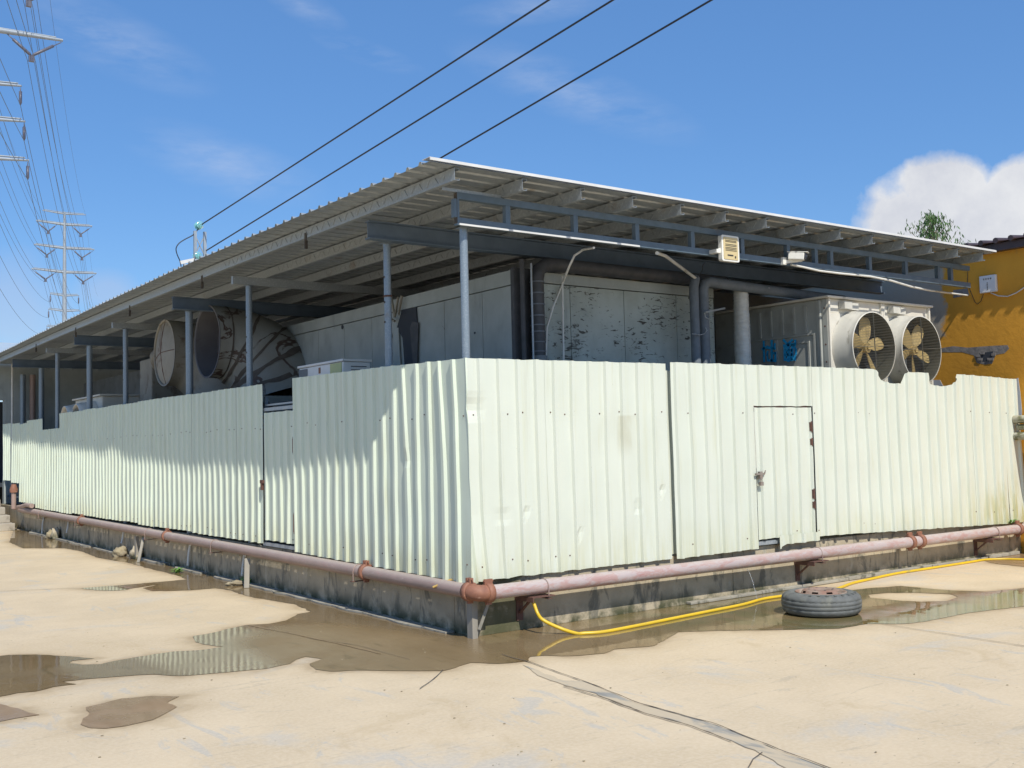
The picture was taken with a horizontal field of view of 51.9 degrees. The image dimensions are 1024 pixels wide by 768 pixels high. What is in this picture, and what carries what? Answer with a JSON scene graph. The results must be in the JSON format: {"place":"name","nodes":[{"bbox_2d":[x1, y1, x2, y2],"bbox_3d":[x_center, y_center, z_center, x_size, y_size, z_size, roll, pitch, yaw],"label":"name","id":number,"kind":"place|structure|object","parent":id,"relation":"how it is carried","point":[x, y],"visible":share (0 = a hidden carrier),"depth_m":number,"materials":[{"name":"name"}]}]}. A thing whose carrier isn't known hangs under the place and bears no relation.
{"place":"outdoors","nodes":[
{"label":"outdoors","id":0,"kind":"place"},
{"bbox_2d":[0,342,139,503],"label":"warehouse","id":1,"kind":"structure","parent":0,"point":[72,382],"depth_m":27.03,"materials":[{"name":"grey metal"}]},
{"bbox_2d":[0,402,2,503],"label":"doorway","id":2,"kind":"structure","parent":1,"relation":"in","point":[1,403],"depth_m":27.60,"materials":[{"name":"grey metal"}]},
{"bbox_2d":[140,350,183,400],"bbox_3d":[-6.121,0.922,18.699,0.676,3.030,1.670,0,-4,-29],"label":"cream duct","id":3,"kind":"object","parent":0,"point":[151,387],"visible":0.22,"depth_m":18.84,"materials":[{"name":"beige metal"}]},
{"bbox_2d":[0,528,1023,767],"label":"ground","id":4,"kind":"structure","parent":0,"point":[861,697],"depth_m":6.91,"materials":[{"name":"concrete"}]},
{"bbox_2d":[0,500,14,531],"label":"concrete steps","id":5,"kind":"structure","parent":4,"relation":"on","point":[6,524],"depth_m":23.72,"materials":[{"name":"beige concrete"}]},
{"bbox_2d":[0,704,38,720],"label":"damp patch","id":6,"kind":"object","parent":4,"relation":"on","point":[7,712],"visible":1,"depth_m":6.76,"materials":[{"name":"concrete"}]},
{"bbox_2d":[0,0,62,178],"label":"transmission pylon","id":7,"kind":"object","parent":4,"relation":"on","point":[8,32],"visible":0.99,"depth_m":60.91,"materials":[{"name":"metal"}]},
{"bbox_2d":[45,529,51,538],"bbox_3d":[-9.196,3.020,21.030,0.272,0.249,0.230,1,-4,-36],"label":"rock","id":8,"kind":"object","parent":4,"relation":"on","point":[48,533],"visible":0.49,"depth_m":20.93,"materials":[{"name":"stone"}]},
{"bbox_2d":[50,527,60,538],"bbox_3d":[-9.070,3.002,20.897,0.192,0.331,0.274,1,-4,-36],"label":"rock","id":9,"kind":"object","parent":4,"relation":"on","point":[55,533],"visible":0.76,"depth_m":20.83,"materials":[{"name":"stone"}]},
{"bbox_2d":[31,209,96,329],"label":"transmission pylon","id":10,"kind":"object","parent":4,"relation":"on","point":[64,289],"visible":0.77,"depth_m":140.45,"materials":[{"name":"metal"}]},
{"bbox_2d":[0,225,55,322],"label":"transmission line","id":11,"kind":"object","parent":10,"relation":"attached to","point":[20,267],"visible":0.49,"depth_m":96.16,"materials":[{"name":"metal"}]},
{"bbox_2d":[0,202,57,324],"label":"transmission line","id":12,"kind":"object","parent":10,"relation":"attached to","point":[26,257],"visible":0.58,"depth_m":107.50,"materials":[{"name":"metal"}]},
{"bbox_2d":[0,162,61,314],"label":"transmission line","id":13,"kind":"object","parent":10,"relation":"hanging from","point":[26,222],"visible":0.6,"depth_m":104.59,"materials":[{"name":"metal"}]},
{"bbox_2d":[0,132,66,318],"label":"transmission line","id":14,"kind":"object","parent":10,"relation":"hanging from","point":[35,213],"visible":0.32,"depth_m":65.63,"materials":[{"name":"metal"}]},
{"bbox_2d":[0,111,71,307],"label":"transmission line","id":15,"kind":"object","parent":10,"relation":"attached to","point":[29,195],"visible":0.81,"depth_m":105.95,"materials":[{"name":"metal"}]},
{"bbox_2d":[0,92,74,315],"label":"transmission line","id":16,"kind":"object","parent":10,"relation":"hanging from","point":[34,187],"visible":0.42,"depth_m":67.71,"materials":[{"name":"metal"}]},
{"bbox_2d":[0,59,79,309],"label":"transmission line","id":17,"kind":"object","parent":10,"relation":"attached to","point":[34,169],"visible":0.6,"depth_m":69.83,"materials":[{"name":"metal"}]},
{"bbox_2d":[7,0,87,306],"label":"transmission line","id":18,"kind":"object","parent":10,"relation":"hanging from","point":[40,129],"visible":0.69,"depth_m":69.33,"materials":[{"name":"metal"}]},
{"bbox_2d":[23,0,89,308],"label":"transmission line","id":19,"kind":"object","parent":10,"relation":"hanging from","point":[53,134],"visible":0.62,"depth_m":78.75,"materials":[{"name":"metal"}]},
{"bbox_2d":[31,3,92,305],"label":"transmission line","id":20,"kind":"object","parent":10,"relation":"hanging from","point":[57,129],"visible":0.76,"depth_m":85.81,"materials":[{"name":"metal"}]},
{"bbox_2d":[50,2,97,295],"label":"transmission line","id":21,"kind":"object","parent":10,"relation":"attached to","point":[68,130],"visible":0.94,"depth_m":94.07,"materials":[{"name":"metal"}]},
{"bbox_2d":[112,546,128,556],"bbox_3d":[-6.327,2.741,16.995,0.244,0.257,0.206,-1,-3,-5],"label":"rock","id":22,"kind":"object","parent":4,"relation":"on","point":[122,551],"visible":0.79,"depth_m":16.93,"materials":[{"name":"stone"}]},
{"bbox_2d":[81,696,178,727],"bbox_3d":[-2.447,2.099,6.754,0.582,0.001,0.793,0,-3,-16],"label":"damp patch","id":23,"kind":"object","parent":4,"relation":"on","point":[121,712],"visible":1,"depth_m":6.75,"materials":[{"name":"concrete"}]},
{"bbox_2d":[129,546,143,558],"bbox_3d":[-5.920,2.688,16.597,0.215,0.292,0.316,1,-4,-36],"label":"rock","id":24,"kind":"object","parent":4,"relation":"on","point":[132,553],"visible":0.41,"depth_m":16.54,"materials":[{"name":"stone"}]},
{"bbox_2d":[134,536,138,555],"bbox_3d":[-5.888,2.572,16.512,0.049,0.355,0.070,1,-4,-36],"label":"support post","id":25,"kind":"object","parent":4,"relation":"on","point":[136,538],"visible":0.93,"depth_m":16.49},
{"bbox_2d":[137,538,144,561],"bbox_3d":[-5.681,2.546,16.108,0.040,0.366,0.267,-1,-3,-1],"label":"support post","id":26,"kind":"object","parent":4,"relation":"on","point":[140,550],"visible":0.79,"depth_m":16.09,"materials":[{"name":"grey concrete"}]},
{"bbox_2d":[176,221,206,266],"bbox_3d":[-11.645,-0.939,38.250,1.137,10.147,0.241,1,-4,-36],"label":"lattice pole","id":27,"kind":"object","parent":4,"relation":"on","point":[198,225],"visible":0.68,"depth_m":38.57,"materials":[{"name":"metal"}]},
{"bbox_2d":[202,0,549,224],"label":"power cable","id":28,"kind":"object","parent":27,"relation":"attached to","point":[478,45],"visible":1,"depth_m":28.77,"materials":[{"name":"black rubber"}]},
{"bbox_2d":[206,0,613,250],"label":"power cable","id":29,"kind":"object","parent":27,"relation":"attached to","point":[532,49],"visible":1,"depth_m":28.36,"materials":[{"name":"black rubber"}]},
{"bbox_2d":[440,0,712,157],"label":"power cable","id":30,"kind":"object","parent":27,"relation":"attached to","point":[621,52],"visible":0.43,"depth_m":25.54,"materials":[{"name":"black rubber"}]},
{"bbox_2d":[225,580,243,585],"bbox_3d":[-3.412,2.464,12.972,0.257,0.092,0.195,1,-4,-36],"label":"rock","id":31,"kind":"object","parent":4,"relation":"on","point":[236,583],"visible":0.81,"depth_m":12.92,"materials":[{"name":"stone"}]},
{"bbox_2d":[467,601,477,638],"bbox_3d":[-0.340,2.014,9.026,0.056,0.335,0.080,1,-4,-36],"label":"support post","id":32,"kind":"object","parent":4,"relation":"on","point":[472,621],"visible":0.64,"depth_m":9.00,"materials":[{"name":"grey concrete"}]},
{"bbox_2d":[478,605,488,629],"bbox_3d":[-0.241,1.984,9.019,0.113,0.239,0.036,-1,-3,-10],"label":"support post","id":33,"kind":"object","parent":32,"relation":"attached to","point":[483,617],"visible":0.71,"depth_m":9.00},
{"bbox_2d":[0,503,1020,635],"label":"concrete plinth","id":34,"kind":"structure","parent":4,"relation":"on","point":[424,609],"depth_m":11.33,"materials":[{"name":"grey concrete"}]},
{"bbox_2d":[11,363,35,503],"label":"drain pipes","id":35,"kind":"object","parent":34,"relation":"on","point":[23,398],"visible":0.34,"depth_m":26.28,"materials":[{"name":"plastic"}]},
{"bbox_2d":[61,394,139,427],"bbox_3d":[-7.828,1.401,20.890,1.780,2.290,2.100,1,-4,-36],"label":"fan box","id":36,"kind":"object","parent":34,"relation":"on","point":[102,400],"visible":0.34,"depth_m":20.03,"materials":[{"name":"grey metal"}]},
{"bbox_2d":[84,371,139,396],"bbox_3d":[-8.206,1.223,23.293,0.170,3.060,9.700,1,-4,-36],"label":"room","id":37,"kind":"object","parent":34,"relation":"on","point":[112,385],"visible":0.02,"depth_m":24.89,"materials":[{"name":"grey metal"}]},
{"bbox_2d":[187,545,190,565],"bbox_3d":[-4.539,2.352,14.785,0.067,0.392,0.034,1,-4,-36],"label":"drain pipe","id":38,"kind":"object","parent":34,"relation":"attached to","point":[188,555],"visible":0.66,"depth_m":14.77,"materials":[{"name":"white plastic"}]},
{"bbox_2d":[153,319,228,394],"bbox_3d":[-4.743,0.639,17.213,1.882,3.358,1.831,1,-4,-36],"label":"exhaust cowl","id":39,"kind":"object","parent":34,"relation":"on","point":[169,355],"visible":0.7,"depth_m":16.68,"materials":[{"name":"beige metal"}]},
{"bbox_2d":[3,358,477,583],"bbox_3d":[-6.278,1.318,17.211,0.153,2.023,20.251,1,-4,-36],"label":"corrugated fence","id":40,"kind":"object","parent":34,"relation":"on","point":[371,465],"visible":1,"depth_m":11.92,"materials":[{"name":"white metal"}]},
{"bbox_2d":[241,555,245,575],"bbox_3d":[-3.363,2.215,13.173,0.067,0.362,0.034,1,-4,-36],"label":"drain pipe","id":41,"kind":"object","parent":34,"relation":"attached to","point":[242,567],"visible":0.64,"depth_m":13.15,"materials":[{"name":"white plastic"}]},
{"bbox_2d":[194,305,305,537],"bbox_3d":[-3.572,0.520,15.659,1.820,3.358,1.831,1,-4,-36],"label":"exhaust cowl","id":42,"kind":"object","parent":34,"relation":"on","point":[220,345],"visible":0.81,"depth_m":15.12,"materials":[{"name":"grey metal"}]},
{"bbox_2d":[297,359,371,376],"bbox_3d":[-2.133,0.869,12.683,0.390,2.250,1.230,1,-4,-36],"label":"air cooler","id":43,"kind":"object","parent":34,"relation":"on","point":[335,366],"visible":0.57,"depth_m":12.35,"materials":[{"name":"white plastic"}]},
{"bbox_2d":[267,267,714,395],"bbox_3d":[-1.589,0.623,15.852,3.038,3.080,9.758,1,-4,-36],"label":"cold room","id":44,"kind":"object","parent":34,"relation":"on","point":[613,320],"visible":0.29,"depth_m":12.07,"materials":[{"name":"white metal"}]},
{"bbox_2d":[391,294,418,365],"bbox_3d":[-1.330,-0.668,12.885,0.078,0.941,0.657,1,-4,-36],"label":"curtain","id":45,"kind":"object","parent":44,"relation":"attached to","point":[407,328],"depth_m":12.87,"materials":[{"name":"black rubber"}]},
{"bbox_2d":[529,258,727,359],"bbox_3d":[1.440,0.259,11.915,2.983,3.205,0.176,1,-4,-36],"label":"wrapped pipe","id":46,"kind":"object","parent":44,"relation":"attached to","point":[541,268],"visible":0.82,"depth_m":11.42,"materials":[{"name":"grey metal"}]},
{"bbox_2d":[0,157,996,542],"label":"metal canopy","id":47,"kind":"object","parent":34,"relation":"on","point":[432,225],"visible":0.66,"depth_m":12.47,"materials":[{"name":"metal"}]},
{"bbox_2d":[561,276,564,360],"bbox_3d":[0.551,-0.666,11.384,0.038,1.003,0.024,1,-4,-36],"label":"flexible conduit","id":48,"kind":"object","parent":47,"relation":"attached to","point":[562,301],"visible":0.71,"depth_m":11.38,"materials":[{"name":"white plastic"}]},
{"bbox_2d":[545,247,594,354],"bbox_3d":[0.634,-0.799,10.775,0.281,1.206,1.244,0,-3,-18],"label":"flexible conduit","id":49,"kind":"object","parent":47,"relation":"attached to","point":[560,288],"visible":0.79,"depth_m":11.23,"materials":[{"name":"white plastic"}]},
{"bbox_2d":[655,251,696,278],"bbox_3d":[1.770,-1.302,11.454,0.097,0.112,1.666,-3,-4,23],"label":"sloping conduit","id":50,"kind":"object","parent":47,"relation":"attached to","point":[667,257],"visible":1,"depth_m":11.59,"materials":[{"name":"white plastic"}]},
{"bbox_2d":[709,235,739,262],"bbox_3d":[2.244,-1.423,11.110,0.322,0.275,0.135,1,-4,-36],"label":"floodlight","id":51,"kind":"object","parent":47,"relation":"attached to","point":[727,250],"visible":1,"depth_m":11.05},
{"bbox_2d":[781,251,808,264],"bbox_3d":[3.155,-1.407,11.729,0.302,0.145,0.137,-3,-4,22],"label":"security camera","id":52,"kind":"object","parent":47,"relation":"attached to","point":[796,256],"visible":1,"depth_m":11.68,"materials":[{"name":"white plastic"}]},
{"bbox_2d":[13,503,1023,620],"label":"fire water pipe","id":53,"kind":"object","parent":34,"relation":"on","point":[487,591],"visible":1,"depth_m":10.89,"materials":[{"name":"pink metal"}]},
{"bbox_2d":[10,483,17,508],"bbox_3d":[-11.102,2.490,23.442,0.170,0.570,0.170,1,-4,-36],"label":"standpipe valve","id":54,"kind":"object","parent":53,"relation":"on","point":[13,489],"visible":1,"depth_m":23.40,"materials":[{"name":"orange metal"}]},
{"bbox_2d":[519,259,526,359],"bbox_3d":[0.142,0.261,11.015,0.053,3.160,0.056,1,-4,-36],"label":"conduit pipe","id":55,"kind":"object","parent":34,"relation":"on","point":[523,309],"visible":0.4,"depth_m":11.05,"materials":[{"name":"black metal"}]},
{"bbox_2d":[530,263,534,359],"bbox_3d":[0.238,0.282,10.985,0.020,3.110,0.020,-1,-3,-14],"label":"conduit pipe","id":56,"kind":"object","parent":34,"relation":"on","point":[532,319],"visible":0.41,"depth_m":11.04,"materials":[{"name":"metal"}]},
{"bbox_2d":[467,358,1023,581],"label":"corrugated fence","id":57,"kind":"object","parent":34,"relation":"on","point":[576,465],"visible":1,"depth_m":10.83,"materials":[{"name":"white metal"}]},
{"bbox_2d":[754,407,815,539],"bbox_3d":[2.974,0.958,11.463,0.986,1.414,0.061,1,-4,-36],"label":"door","id":58,"kind":"structure","parent":57,"relation":"in","point":[783,436],"depth_m":11.49,"materials":[{"name":"grey metal"}]},
{"bbox_2d":[733,291,758,534],"bbox_3d":[2.882,0.307,12.786,0.360,3.022,0.206,1,-4,-36],"label":"wrapped duct","id":59,"kind":"object","parent":34,"relation":"on","point":[742,345],"visible":0.34,"depth_m":12.72,"materials":[{"name":"silver metal"}]},
{"bbox_2d":[682,285,815,514],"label":"service wall","id":60,"kind":"structure","parent":34,"relation":"on","point":[722,300],"depth_m":15.51,"materials":[{"name":"grey metal"}]},
{"bbox_2d":[689,275,846,363],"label":"insulated pipes","id":61,"kind":"object","parent":34,"relation":"on","point":[699,322],"visible":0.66,"depth_m":12.23,"materials":[{"name":"grey plastic"}]},
{"bbox_2d":[704,307,724,318],"bbox_3d":[2.380,-0.830,12.306,0.038,0.174,0.466,-4,-4,41],"label":"hook bar","id":62,"kind":"object","parent":61,"relation":"attached to","point":[712,311],"visible":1,"depth_m":12.24,"materials":[{"name":"metal"}]},
{"bbox_2d":[714,295,941,473],"bbox_3d":[4.200,0.452,13.820,2.198,2.905,2.123,1,-4,-36],"label":"exhaust fan unit","id":63,"kind":"object","parent":34,"relation":"on","point":[891,342],"visible":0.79,"depth_m":13.09,"materials":[{"name":"metal"}]},
{"bbox_2d":[0,530,1023,695],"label":"puddle water","id":64,"kind":"structure","parent":4,"relation":"on","point":[247,647],"depth_m":9.14,"materials":[{"name":"liquid"}]},
{"bbox_2d":[170,567,183,572],"bbox_3d":[-4.603,2.565,14.487,0.220,0.073,0.225,-3,-4,23],"label":"weed","id":65,"kind":"object","parent":64,"relation":"on","point":[178,569],"visible":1,"depth_m":14.46,"materials":[{"name":"green plant"}]},
{"bbox_2d":[244,558,249,587],"bbox_3d":[-3.213,2.297,12.756,0.060,0.355,0.173,-1,-3,-10],"label":"support post","id":66,"kind":"object","parent":64,"relation":"on","point":[247,573],"visible":1,"depth_m":12.74,"materials":[{"name":"grey concrete"}]},
{"bbox_2d":[250,625,379,653],"bbox_3d":[-1.764,2.218,9.197,0.045,0.001,2.146,2,-5,-43],"label":"concrete joint","id":67,"kind":"object","parent":64,"relation":"on","point":[319,639],"visible":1,"depth_m":9.10,"materials":[{"name":"concrete"}]},
{"bbox_2d":[781,587,861,617],"bbox_3d":[2.906,2.033,9.890,0.730,0.216,0.730,1,-4,-36],"label":"truck tyre","id":68,"kind":"object","parent":64,"relation":"on","point":[826,602],"visible":1,"depth_m":9.62,"materials":[{"name":"rubber"}]},
{"bbox_2d":[565,686,730,740],"bbox_3d":[0.779,1.997,6.443,0.042,0.001,1.643,1,-4,-32],"label":"concrete joint","id":69,"kind":"object","parent":4,"relation":"on","point":[646,713],"visible":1,"depth_m":6.38,"materials":[{"name":"grey concrete"}]},
{"bbox_2d":[502,654,829,767],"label":"concrete joint","id":70,"kind":"object","parent":4,"relation":"on","point":[681,714],"visible":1,"depth_m":6.34,"materials":[{"name":"grey concrete"}]},
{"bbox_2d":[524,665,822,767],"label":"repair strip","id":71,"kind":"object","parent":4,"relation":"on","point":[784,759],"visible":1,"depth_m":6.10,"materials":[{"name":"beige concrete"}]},
{"bbox_2d":[532,558,1023,634],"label":"garden hose","id":72,"kind":"object","parent":4,"relation":"on","point":[541,618],"visible":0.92,"depth_m":10.11,"materials":[{"name":"yellow rubber"}]},
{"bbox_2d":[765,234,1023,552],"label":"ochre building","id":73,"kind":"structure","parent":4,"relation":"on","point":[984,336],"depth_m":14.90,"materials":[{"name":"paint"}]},
{"bbox_2d":[790,264,968,295],"bbox_3d":[4.916,-1.270,13.314,4.704,0.139,0.299,2,-5,-44],"label":"cable conduit","id":74,"kind":"object","parent":73,"relation":"attached to","point":[832,272],"visible":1,"depth_m":12.71,"materials":[{"name":"white plastic"}]},
{"bbox_2d":[979,274,997,293],"bbox_3d":[6.691,-1.405,14.780,0.058,0.240,0.240,1,-4,-36],"label":"junction box","id":75,"kind":"object","parent":73,"relation":"attached to","point":[987,283],"visible":1,"depth_m":14.75,"materials":[{"name":"white plastic"}]},
{"bbox_2d":[991,287,1023,296],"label":"cable","id":76,"kind":"object","parent":73,"relation":"attached to","point":[1008,295],"visible":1,"depth_m":14.56,"materials":[{"name":"white plastic"}]},
{"bbox_2d":[1012,415,1023,423],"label":"wall pipe","id":77,"kind":"object","parent":73,"relation":"attached to","point":[1016,419],"depth_m":14.25,"materials":[{"name":"plastic"}]},
{"bbox_2d":[1013,432,1023,439],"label":"wall pipe","id":78,"kind":"object","parent":73,"relation":"attached to","point":[1018,435],"depth_m":14.24,"materials":[{"name":"plastic"}]},
{"bbox_2d":[1017,424,1023,429],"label":"wall pipe","id":79,"kind":"object","parent":73,"relation":"attached to","point":[1020,426],"depth_m":14.23,"materials":[{"name":"plastic"}]},
{"bbox_2d":[898,209,975,244],"bbox_3d":[15.033,-1.371,36.874,3.238,9.555,2.600,2,-4,-42],"label":"eucalyptus tree","id":80,"kind":"object","parent":4,"relation":"on","point":[932,234],"visible":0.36,"depth_m":36.55,"materials":[{"name":"green plant"}]},
{"bbox_2d":[887,624,1023,645],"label":"concrete joint","id":81,"kind":"object","parent":4,"relation":"on","point":[952,634],"visible":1,"depth_m":8.60,"materials":[{"name":"grey concrete"}]},
{"bbox_2d":[987,553,1023,565],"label":"damp patch","id":82,"kind":"object","parent":4,"relation":"on","point":[1014,562],"visible":0.53,"depth_m":13.48,"materials":[{"name":"concrete"}]},
{"bbox_2d":[0,0,1023,401],"label":"sky","id":83,"kind":"structure","parent":0,"point":[877,115],"materials":[{"name":"blue"}]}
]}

